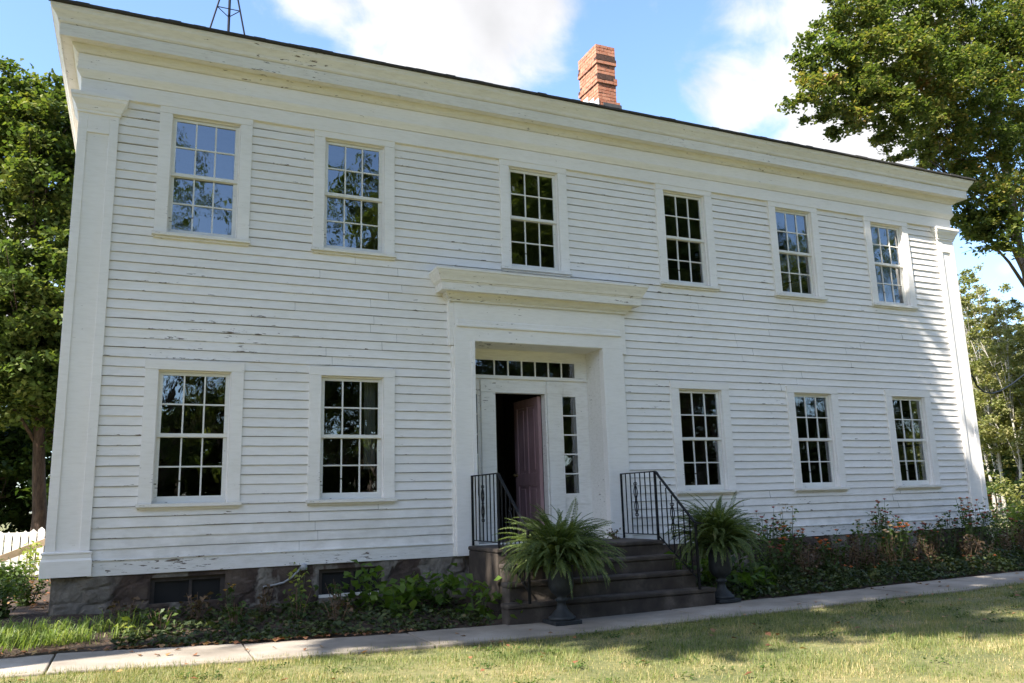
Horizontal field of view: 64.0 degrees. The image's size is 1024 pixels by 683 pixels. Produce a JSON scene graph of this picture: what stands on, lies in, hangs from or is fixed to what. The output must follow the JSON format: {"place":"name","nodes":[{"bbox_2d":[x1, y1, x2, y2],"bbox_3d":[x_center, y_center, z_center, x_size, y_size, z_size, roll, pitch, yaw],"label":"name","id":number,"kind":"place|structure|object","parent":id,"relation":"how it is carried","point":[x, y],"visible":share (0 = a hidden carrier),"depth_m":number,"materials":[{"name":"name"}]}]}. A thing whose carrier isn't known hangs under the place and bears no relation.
{"place":"outdoors","nodes":[
{"label":"outdoors","id":0,"kind":"place"},
{"bbox_2d":[0,575,50,615],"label":"mulched yard","id":1,"kind":"structure","parent":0,"point":[20,610],"depth_m":10.44,"materials":[{"name":"soil"}]},
{"bbox_2d":[0,557,36,595],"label":"yard shrub","id":2,"kind":"object","parent":1,"relation":"on","point":[3,569],"visible":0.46,"depth_m":11.88,"materials":[{"name":"green plant"}]},
{"bbox_2d":[0,538,44,562],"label":"leaning plank","id":3,"kind":"object","parent":1,"relation":"on","point":[13,553],"depth_m":14.56,"materials":[{"name":"beige wood"}]},
{"bbox_2d":[6,569,50,605],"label":"corner shrub","id":4,"kind":"object","parent":1,"relation":"on","point":[22,600],"visible":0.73,"depth_m":10.48,"materials":[{"name":"green plant"}]},
{"bbox_2d":[19,540,42,579],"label":"fence vine","id":5,"kind":"object","parent":1,"relation":"on","point":[31,553],"visible":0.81,"depth_m":14.52,"materials":[{"name":"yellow plant"}]},
{"bbox_2d":[0,497,1023,682],"bbox_3d":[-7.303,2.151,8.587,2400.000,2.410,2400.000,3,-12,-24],"label":"lawn","id":6,"kind":"structure","parent":0,"point":[467,671],"depth_m":7.42,"materials":[{"name":"green plant"}]},
{"bbox_2d":[0,527,45,574],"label":"picket fence","id":7,"kind":"object","parent":6,"relation":"on","point":[31,535],"visible":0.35,"depth_m":14.89,"materials":[{"name":"white paint"}]},
{"bbox_2d":[0,426,50,550],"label":"hedge tree","id":8,"kind":"object","parent":6,"relation":"on","point":[21,522],"visible":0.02,"depth_m":26.46,"materials":[{"name":"green plant"}]},
{"bbox_2d":[0,405,53,524],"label":"understory tree","id":9,"kind":"object","parent":6,"relation":"on","point":[16,447],"visible":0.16,"depth_m":24.20,"materials":[{"name":"green plant"}]},
{"bbox_2d":[0,55,75,562],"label":"walnut tree","id":10,"kind":"object","parent":6,"relation":"on","point":[37,153],"visible":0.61,"depth_m":19.82,"materials":[{"name":"green plant"}]},
{"bbox_2d":[0,553,1023,657],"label":"flower bed","id":11,"kind":"object","parent":6,"relation":"on","point":[102,643],"visible":0.16,"depth_m":9.31,"materials":[{"name":"green plant"}]},
{"bbox_2d":[0,576,28,618],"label":"edge shrub","id":12,"kind":"object","parent":11,"relation":"on","point":[7,589],"visible":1,"depth_m":9.24,"materials":[{"name":"green plant"}]},
{"bbox_2d":[0,623,32,644],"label":"grass tuft","id":13,"kind":"object","parent":11,"relation":"on","point":[7,630],"visible":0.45,"depth_m":8.16,"materials":[{"name":"green plant"}]},
{"bbox_2d":[0,628,49,652],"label":"grass tuft","id":14,"kind":"object","parent":11,"relation":"on","point":[9,645],"visible":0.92,"depth_m":7.91,"materials":[{"name":"green plant"}]},
{"bbox_2d":[0,617,74,638],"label":"grass tuft","id":15,"kind":"object","parent":11,"relation":"on","point":[41,624],"visible":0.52,"depth_m":8.44,"materials":[{"name":"green plant"}]},
{"bbox_2d":[0,622,107,648],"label":"grass tuft","id":16,"kind":"object","parent":11,"relation":"on","point":[61,636],"visible":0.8,"depth_m":8.13,"materials":[{"name":"green plant"}]},
{"bbox_2d":[36,612,128,634],"bbox_3d":[-4.543,2.993,8.732,1.158,0.210,0.697,3,-12,-24],"label":"grass tuft","id":17,"kind":"object","parent":11,"relation":"on","point":[96,624],"visible":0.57,"depth_m":8.72,"materials":[{"name":"green plant"}]},
{"bbox_2d":[52,623,143,644],"bbox_3d":[-4.239,2.973,8.404,1.028,0.206,0.660,3,-12,-24],"label":"grass tuft","id":18,"kind":"object","parent":11,"relation":"on","point":[100,630],"visible":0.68,"depth_m":8.38,"materials":[{"name":"green plant"}]},
{"bbox_2d":[96,607,149,628],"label":"grass tuft","id":19,"kind":"object","parent":11,"relation":"on","point":[122,622],"visible":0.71,"depth_m":8.96,"materials":[{"name":"green plant"}]},
{"bbox_2d":[105,597,143,621],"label":"bed plant","id":20,"kind":"object","parent":11,"relation":"on","point":[128,607],"visible":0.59,"depth_m":9.18,"materials":[{"name":"green plant"}]},
{"bbox_2d":[138,607,180,631],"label":"bed plant","id":21,"kind":"object","parent":11,"relation":"on","point":[153,619],"visible":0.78,"depth_m":8.93,"materials":[{"name":"green plant"}]},
{"bbox_2d":[179,591,212,619],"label":"bed plant","id":22,"kind":"object","parent":11,"relation":"on","point":[197,606],"visible":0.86,"depth_m":9.42,"materials":[{"name":"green plant"}]},
{"bbox_2d":[213,598,248,627],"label":"bed plant","id":23,"kind":"object","parent":11,"relation":"on","point":[236,618],"visible":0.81,"depth_m":9.22,"materials":[{"name":"green plant"}]},
{"bbox_2d":[244,584,275,617],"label":"bed plant","id":24,"kind":"object","parent":11,"relation":"on","point":[262,601],"visible":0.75,"depth_m":9.82,"materials":[{"name":"green plant"}]},
{"bbox_2d":[283,587,315,619],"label":"bed plant","id":25,"kind":"object","parent":11,"relation":"on","point":[299,599],"visible":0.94,"depth_m":9.69,"materials":[{"name":"green plant"}]},
{"bbox_2d":[288,562,315,613],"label":"tall weed","id":26,"kind":"object","parent":11,"relation":"on","point":[298,579],"visible":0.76,"depth_m":10.04,"materials":[{"name":"green plant"}]},
{"bbox_2d":[313,579,351,610],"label":"bed plant","id":27,"kind":"object","parent":11,"relation":"on","point":[335,590],"visible":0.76,"depth_m":10.17,"materials":[{"name":"green plant"}]},
{"bbox_2d":[318,595,358,622],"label":"bed plant","id":28,"kind":"object","parent":11,"relation":"on","point":[335,611],"visible":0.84,"depth_m":9.59,"materials":[{"name":"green plant"}]},
{"bbox_2d":[338,559,397,610],"bbox_3d":[-1.763,3.093,10.392,0.785,0.664,0.683,3,-12,-24],"label":"broadleaf plant","id":29,"kind":"object","parent":11,"relation":"on","point":[365,578],"visible":0.89,"depth_m":10.38,"materials":[{"name":"green plant"}]},
{"bbox_2d":[371,573,430,618],"bbox_3d":[-1.355,3.142,10.153,0.692,0.579,0.686,3,-12,-24],"label":"broadleaf plant","id":30,"kind":"object","parent":11,"relation":"on","point":[394,590],"visible":0.91,"depth_m":10.11,"materials":[{"name":"green plant"}]},
{"bbox_2d":[400,571,449,611],"bbox_3d":[-1.122,3.216,10.502,0.652,0.538,0.774,-2,-11,4],"label":"broadleaf plant","id":31,"kind":"object","parent":11,"relation":"on","point":[426,594],"visible":0.69,"depth_m":10.44,"materials":[{"name":"green plant"}]},
{"bbox_2d":[429,563,466,606],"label":"broadleaf plant","id":32,"kind":"object","parent":11,"relation":"on","point":[453,584],"visible":0.7,"depth_m":10.65,"materials":[{"name":"green plant"}]},
{"bbox_2d":[444,573,501,619],"bbox_3d":[-0.411,3.198,10.293,0.738,0.555,0.551,-5,-12,19],"label":"broadleaf plant","id":33,"kind":"object","parent":11,"relation":"on","point":[482,609],"visible":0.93,"depth_m":10.26,"materials":[{"name":"green plant"}]},
{"bbox_2d":[109,537,1023,649],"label":"ground cover","id":34,"kind":"object","parent":11,"relation":"on","point":[977,565],"visible":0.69,"depth_m":10.19,"materials":[{"name":"green plant"}]},
{"bbox_2d":[684,554,735,588],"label":"broadleaf plant","id":35,"kind":"object","parent":11,"relation":"on","point":[705,571],"visible":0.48,"depth_m":11.86,"materials":[{"name":"green plant"}]},
{"bbox_2d":[726,561,776,595],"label":"broadleaf plant","id":36,"kind":"object","parent":11,"relation":"on","point":[746,577],"visible":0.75,"depth_m":11.66,"materials":[{"name":"green plant"}]},
{"bbox_2d":[735,557,780,587],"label":"broadleaf plant","id":37,"kind":"object","parent":11,"relation":"on","point":[766,570],"visible":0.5,"depth_m":12.04,"materials":[{"name":"green plant"}]},
{"bbox_2d":[749,516,776,576],"bbox_3d":[3.915,3.265,12.942,0.497,1.006,0.420,-8,-13,30],"label":"zinnia","id":38,"kind":"object","parent":11,"relation":"on","point":[763,553],"visible":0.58,"depth_m":12.93,"materials":[{"name":"green plant"}]},
{"bbox_2d":[751,506,786,574],"bbox_3d":[4.125,3.210,13.101,0.568,1.136,0.336,-6,-12,21],"label":"zinnia","id":39,"kind":"object","parent":11,"relation":"on","point":[774,539],"visible":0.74,"depth_m":13.09,"materials":[{"name":"green plant"}]},
{"bbox_2d":[765,539,791,578],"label":"zinnia","id":40,"kind":"object","parent":11,"relation":"on","point":[777,563],"visible":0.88,"depth_m":12.53,"materials":[{"name":"green plant"}]},
{"bbox_2d":[775,506,798,571],"bbox_3d":[4.490,3.235,13.299,0.480,1.124,0.403,-12,-15,42],"label":"zinnia","id":41,"kind":"object","parent":11,"relation":"on","point":[780,525],"visible":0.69,"depth_m":13.31,"materials":[{"name":"green plant"}]},
{"bbox_2d":[772,525,809,578],"bbox_3d":[4.420,3.319,12.822,0.484,0.874,0.571,-11,-14,39],"label":"zinnia","id":42,"kind":"object","parent":11,"relation":"on","point":[788,543],"visible":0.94,"depth_m":12.80,"materials":[{"name":"green plant"}]},
{"bbox_2d":[793,544,821,582],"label":"dry bed plant","id":43,"kind":"object","parent":11,"relation":"on","point":[802,562],"visible":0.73,"depth_m":12.57,"materials":[{"name":"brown plant"}]},
{"bbox_2d":[814,537,850,575],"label":"zinnia","id":44,"kind":"object","parent":11,"relation":"on","point":[827,556],"visible":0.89,"depth_m":13.08,"materials":[{"name":"green plant"}]},
{"bbox_2d":[815,529,849,565],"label":"zinnia","id":45,"kind":"object","parent":11,"relation":"on","point":[842,547],"visible":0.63,"depth_m":13.41,"materials":[{"name":"green plant"}]},
{"bbox_2d":[845,533,871,571],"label":"dry bed plant","id":46,"kind":"object","parent":11,"relation":"on","point":[856,552],"visible":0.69,"depth_m":13.45,"materials":[{"name":"brown plant"}]},
{"bbox_2d":[850,519,878,565],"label":"zinnia","id":47,"kind":"object","parent":11,"relation":"on","point":[859,536],"visible":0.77,"depth_m":13.75,"materials":[{"name":"green plant"}]},
{"bbox_2d":[858,539,884,570],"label":"dry bed plant","id":48,"kind":"object","parent":11,"relation":"on","point":[873,556],"visible":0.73,"depth_m":13.43,"materials":[{"name":"brown plant"}]},
{"bbox_2d":[871,500,891,562],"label":"zinnia","id":49,"kind":"object","parent":11,"relation":"on","point":[881,521],"visible":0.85,"depth_m":13.83,"materials":[{"name":"green plant"}]},
{"bbox_2d":[865,518,900,567],"bbox_3d":[6.205,3.385,13.572,0.563,0.905,0.435,-2,-11,2],"label":"zinnia","id":50,"kind":"object","parent":11,"relation":"on","point":[888,537],"visible":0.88,"depth_m":13.61,"materials":[{"name":"green plant"}]},
{"bbox_2d":[876,535,910,572],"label":"dry bed plant","id":51,"kind":"object","parent":11,"relation":"on","point":[889,555],"visible":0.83,"depth_m":13.43,"materials":[{"name":"brown plant"}]},
{"bbox_2d":[880,515,914,568],"bbox_3d":[6.473,3.364,13.702,0.531,0.974,0.510,-9,-13,33],"label":"zinnia","id":52,"kind":"object","parent":11,"relation":"on","point":[904,538],"visible":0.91,"depth_m":13.67,"materials":[{"name":"green plant"}]},
{"bbox_2d":[898,532,928,569],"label":"dry bed plant","id":53,"kind":"object","parent":11,"relation":"on","point":[919,549],"visible":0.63,"depth_m":13.60,"materials":[{"name":"brown plant"}]},
{"bbox_2d":[911,522,935,562],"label":"zinnia","id":54,"kind":"object","parent":11,"relation":"on","point":[925,533],"visible":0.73,"depth_m":14.17,"materials":[{"name":"green plant"}]},
{"bbox_2d":[918,516,946,561],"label":"zinnia","id":55,"kind":"object","parent":11,"relation":"on","point":[939,526],"visible":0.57,"depth_m":14.47,"materials":[{"name":"green plant"}]},
{"bbox_2d":[935,510,962,558],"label":"zinnia","id":56,"kind":"object","parent":11,"relation":"on","point":[955,544],"visible":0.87,"depth_m":14.73,"materials":[{"name":"green plant"}]},
{"bbox_2d":[953,497,976,555],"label":"zinnia","id":57,"kind":"object","parent":11,"relation":"on","point":[960,517],"visible":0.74,"depth_m":14.84,"materials":[{"name":"green plant"}]},
{"bbox_2d":[956,533,983,562],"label":"dry bed plant","id":58,"kind":"object","parent":11,"relation":"on","point":[969,549],"visible":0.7,"depth_m":14.14,"materials":[{"name":"brown plant"}]},
{"bbox_2d":[960,512,987,560],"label":"zinnia","id":59,"kind":"object","parent":11,"relation":"on","point":[968,526],"visible":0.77,"depth_m":14.49,"materials":[{"name":"green plant"}]},
{"bbox_2d":[957,500,990,549],"bbox_3d":[8.424,3.438,14.964,0.478,1.082,0.555,3,-12,-24],"label":"zinnia","id":60,"kind":"object","parent":11,"relation":"on","point":[977,519],"visible":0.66,"depth_m":14.95,"materials":[{"name":"green plant"}]},
{"bbox_2d":[971,535,996,564],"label":"dry bed plant","id":61,"kind":"object","parent":11,"relation":"on","point":[979,546],"visible":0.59,"depth_m":14.19,"materials":[{"name":"brown plant"}]},
{"bbox_2d":[970,495,1004,556],"bbox_3d":[8.668,3.373,14.821,0.602,1.196,0.507,3,-12,-24],"label":"zinnia","id":62,"kind":"object","parent":11,"relation":"on","point":[993,523],"visible":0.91,"depth_m":14.79,"materials":[{"name":"green plant"}]},
{"bbox_2d":[976,509,1003,552],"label":"zinnia","id":63,"kind":"object","parent":11,"relation":"on","point":[987,526],"visible":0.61,"depth_m":15.16,"materials":[{"name":"green plant"}]},
{"bbox_2d":[988,523,1016,558],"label":"dry bed plant","id":64,"kind":"object","parent":11,"relation":"on","point":[1007,539],"visible":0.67,"depth_m":14.67,"materials":[{"name":"green plant"}]},
{"bbox_2d":[993,510,1018,552],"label":"zinnia","id":65,"kind":"object","parent":11,"relation":"on","point":[1011,534],"visible":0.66,"depth_m":15.27,"materials":[{"name":"green plant"}]},
{"bbox_2d":[0,572,1023,682],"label":"fallen leaves","id":66,"kind":"object","parent":6,"relation":"on","point":[236,641],"visible":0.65,"depth_m":8.44,"materials":[{"name":"brown plant"}]},
{"bbox_2d":[38,0,993,615],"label":"farmhouse","id":67,"kind":"object","parent":6,"relation":"on","point":[328,316],"visible":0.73,"depth_m":12.43,"materials":[{"name":"paint"}]},
{"bbox_2d":[149,574,224,606],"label":"cellar window","id":68,"kind":"structure","parent":67,"relation":"in","point":[166,591],"depth_m":10.00,"materials":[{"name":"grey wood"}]},
{"bbox_2d":[135,359,244,509],"bbox_3d":[-4.029,1.171,10.336,1.214,1.846,0.245,3,-12,-24],"label":"window","id":69,"kind":"structure","parent":67,"relation":"in","point":[155,369],"depth_m":10.30,"materials":[{"name":"paint"}]},
{"bbox_2d":[151,105,252,246],"bbox_3d":[-4.125,-2.204,10.997,1.214,1.846,0.245,3,-12,-24],"label":"window","id":70,"kind":"structure","parent":67,"relation":"in","point":[169,116],"depth_m":10.97,"materials":[{"name":"paint"}]},
{"bbox_2d":[209,0,244,34],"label":"antenna mast","id":71,"kind":"object","parent":67,"relation":"on","point":[228,15],"visible":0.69,"depth_m":16.17,"materials":[{"name":"metal"}]},
{"bbox_2d":[319,566,380,597],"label":"cellar window","id":72,"kind":"structure","parent":67,"relation":"in","point":[326,576],"depth_m":10.78,"materials":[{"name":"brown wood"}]},
{"bbox_2d":[305,366,396,505],"bbox_3d":[-2.187,1.279,11.159,1.214,1.846,0.245,3,-12,-24],"label":"window","id":73,"kind":"structure","parent":67,"relation":"in","point":[385,378],"depth_m":11.14,"materials":[{"name":"paint"}]},
{"bbox_2d":[311,130,396,260],"bbox_3d":[-2.283,-2.096,11.819,1.214,1.846,0.245,3,-12,-24],"label":"window","id":74,"kind":"structure","parent":67,"relation":"in","point":[322,139],"depth_m":11.80,"materials":[{"name":"paint"}]},
{"bbox_2d":[513,396,544,536],"bbox_3d":[0.237,2.025,13.194,0.132,2.190,0.850,4,-12,-26],"label":"door","id":75,"kind":"structure","parent":67,"relation":"in","point":[527,413],"depth_m":13.18,"materials":[{"name":"paint"}]},
{"bbox_2d":[498,159,572,277],"bbox_3d":[0.331,-1.941,12.987,1.214,1.846,0.245,3,-12,-24],"label":"window","id":76,"kind":"structure","parent":67,"relation":"in","point":[559,224],"depth_m":12.99,"materials":[{"name":"paint"}]},
{"bbox_2d":[654,183,720,291],"bbox_3d":[2.973,-1.786,14.167,1.214,1.846,0.245,3,-12,-24],"label":"window","id":77,"kind":"structure","parent":67,"relation":"in","point":[706,241],"depth_m":14.18,"materials":[{"name":"paint"}]},
{"bbox_2d":[669,381,738,495],"bbox_3d":[3.114,1.592,13.527,1.214,1.846,0.245,3,-12,-24],"label":"window","id":78,"kind":"structure","parent":67,"relation":"in","point":[724,439],"depth_m":13.54,"materials":[{"name":"paint"}]},
{"bbox_2d":[766,201,827,301],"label":"window","id":79,"kind":"structure","parent":67,"relation":"in","point":[814,258],"depth_m":15.19,"materials":[{"name":"paint"}]},
{"bbox_2d":[785,385,849,491],"bbox_3d":[5.348,1.724,14.525,1.214,1.846,0.245,3,-12,-24],"label":"window","id":80,"kind":"structure","parent":67,"relation":"in","point":[829,395],"depth_m":14.55,"materials":[{"name":"paint"}]},
{"bbox_2d":[862,216,919,310],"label":"window","id":81,"kind":"structure","parent":67,"relation":"in","point":[904,266],"depth_m":16.17,"materials":[{"name":"paint"}]},
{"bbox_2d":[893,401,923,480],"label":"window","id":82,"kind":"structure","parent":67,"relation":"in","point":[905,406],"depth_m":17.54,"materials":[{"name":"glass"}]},
{"bbox_2d":[884,389,943,489],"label":"window","id":83,"kind":"structure","parent":67,"relation":"in","point":[922,398],"depth_m":15.52,"materials":[{"name":"paint"}]},
{"bbox_2d":[468,538,716,624],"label":"entrance steps","id":84,"kind":"structure","parent":6,"relation":"on","point":[648,577],"depth_m":10.58,"materials":[{"name":"stone"}]},
{"bbox_2d":[471,473,532,603],"bbox_3d":[-0.149,2.490,10.598,0.037,1.573,1.974,3,-12,-24],"label":"iron railing","id":85,"kind":"object","parent":84,"relation":"on","point":[515,508],"visible":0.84,"depth_m":10.71,"materials":[{"name":"black metal"}]},
{"bbox_2d":[620,471,703,589],"bbox_3d":[2.094,2.623,11.600,0.037,1.573,1.974,3,-12,-24],"label":"iron railing","id":86,"kind":"object","parent":84,"relation":"on","point":[698,576],"visible":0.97,"depth_m":11.62,"materials":[{"name":"black metal"}]},
{"bbox_2d":[775,0,1023,287],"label":"maple tree","id":87,"kind":"object","parent":6,"relation":"on","point":[959,75],"visible":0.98,"depth_m":25.89,"materials":[{"name":"green plant"}]},
{"bbox_2d":[910,339,1023,504],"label":"wood","id":88,"kind":"object","parent":6,"relation":"on","point":[920,457],"visible":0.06,"depth_m":50.72,"materials":[{"name":"green plant"}]},
{"bbox_2d":[957,268,1012,509],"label":"birch tree","id":89,"kind":"object","parent":6,"relation":"on","point":[964,273],"visible":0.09,"depth_m":42.80,"materials":[{"name":"green plant"}]},
{"bbox_2d":[958,276,1015,512],"bbox_3d":[21.773,2.502,38.586,3.227,11.531,3.780,-2,-11,4],"label":"birch tree","id":90,"kind":"object","parent":6,"relation":"on","point":[985,457],"visible":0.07,"depth_m":38.50,"materials":[{"name":"green plant"}]},
{"bbox_2d":[958,278,1019,514],"bbox_3d":[21.168,2.384,36.854,2.880,11.145,4.359,-2,-11,4],"label":"birch tree","id":91,"kind":"object","parent":6,"relation":"on","point":[965,298],"visible":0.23,"depth_m":36.83,"materials":[{"name":"green plant"}]},
{"bbox_2d":[963,263,1017,470],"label":"birch tree","id":92,"kind":"object","parent":6,"relation":"on","point":[972,275],"visible":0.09,"depth_m":40.75,"materials":[{"name":"green plant"}]},
{"bbox_2d":[961,297,1023,514],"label":"birch tree","id":93,"kind":"object","parent":6,"relation":"on","point":[985,380],"visible":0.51,"depth_m":34.87,"materials":[{"name":"green plant"}]},
{"bbox_2d":[965,283,1023,478],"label":"birch tree","id":94,"kind":"object","parent":6,"relation":"on","point":[996,300],"visible":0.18,"depth_m":38.79,"materials":[{"name":"green plant"}]},
{"bbox_2d":[966,307,1023,497],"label":"birch tree","id":95,"kind":"object","parent":6,"relation":"on","point":[988,431],"visible":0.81,"depth_m":33.34,"materials":[{"name":"green plant"}]},
{"bbox_2d":[970,297,1023,465],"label":"birch tree","id":96,"kind":"object","parent":6,"relation":"on","point":[977,309],"visible":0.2,"depth_m":35.67,"materials":[{"name":"green plant"}]},
{"bbox_2d":[979,406,1023,514],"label":"evergreen bush","id":97,"kind":"object","parent":6,"relation":"on","point":[1006,471],"visible":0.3,"depth_m":34.64,"materials":[{"name":"green plant"}]},
{"bbox_2d":[988,471,1023,511],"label":"weedy bush","id":98,"kind":"object","parent":6,"relation":"on","point":[1015,497],"visible":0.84,"depth_m":24.85,"materials":[{"name":"green plant"}]},
{"bbox_2d":[989,495,1023,536],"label":"lime shrub","id":99,"kind":"object","parent":6,"relation":"on","point":[1012,511],"visible":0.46,"depth_m":19.62,"materials":[{"name":"green plant"}]},
{"bbox_2d":[990,333,1023,458],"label":"birch tree","id":100,"kind":"object","parent":6,"relation":"on","point":[1016,438],"visible":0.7,"depth_m":33.35,"materials":[{"name":"green plant"}]},
{"bbox_2d":[0,571,1023,677],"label":"sidewalk","id":101,"kind":"structure","parent":0,"point":[113,658],"depth_m":8.83,"materials":[{"name":"concrete"}]},
{"bbox_2d":[543,561,581,625],"bbox_3d":[0.586,2.978,9.773,0.420,0.730,0.420,3,-12,-24],"label":"garden urn","id":102,"kind":"object","parent":101,"relation":"on","point":[559,586],"visible":0.66,"depth_m":9.66,"materials":[{"name":"metal"}]},
{"bbox_2d":[494,498,625,598],"bbox_3d":[0.561,2.450,9.878,1.655,1.126,1.670,3,-12,-24],"label":"potted fern","id":103,"kind":"object","parent":102,"relation":"in","point":[561,544],"visible":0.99,"depth_m":9.61,"materials":[{"name":"green plant"}]},
{"bbox_2d":[705,546,740,603],"bbox_3d":[2.844,3.162,11.175,0.420,0.730,0.420,3,-12,-24],"label":"garden urn","id":104,"kind":"object","parent":101,"relation":"on","point":[720,573],"visible":0.73,"depth_m":11.07,"materials":[{"name":"stone"}]},
{"bbox_2d":[664,491,772,570],"bbox_3d":[2.817,2.615,11.287,1.441,1.102,1.492,-5,-11,15],"label":"potted fern","id":105,"kind":"object","parent":104,"relation":"in","point":[719,529],"visible":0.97,"depth_m":11.08,"materials":[{"name":"green plant"}]},
{"bbox_2d":[0,0,1023,512],"label":"sky","id":106,"kind":"structure","parent":0,"point":[721,64],"materials":[{"name":"blue"}]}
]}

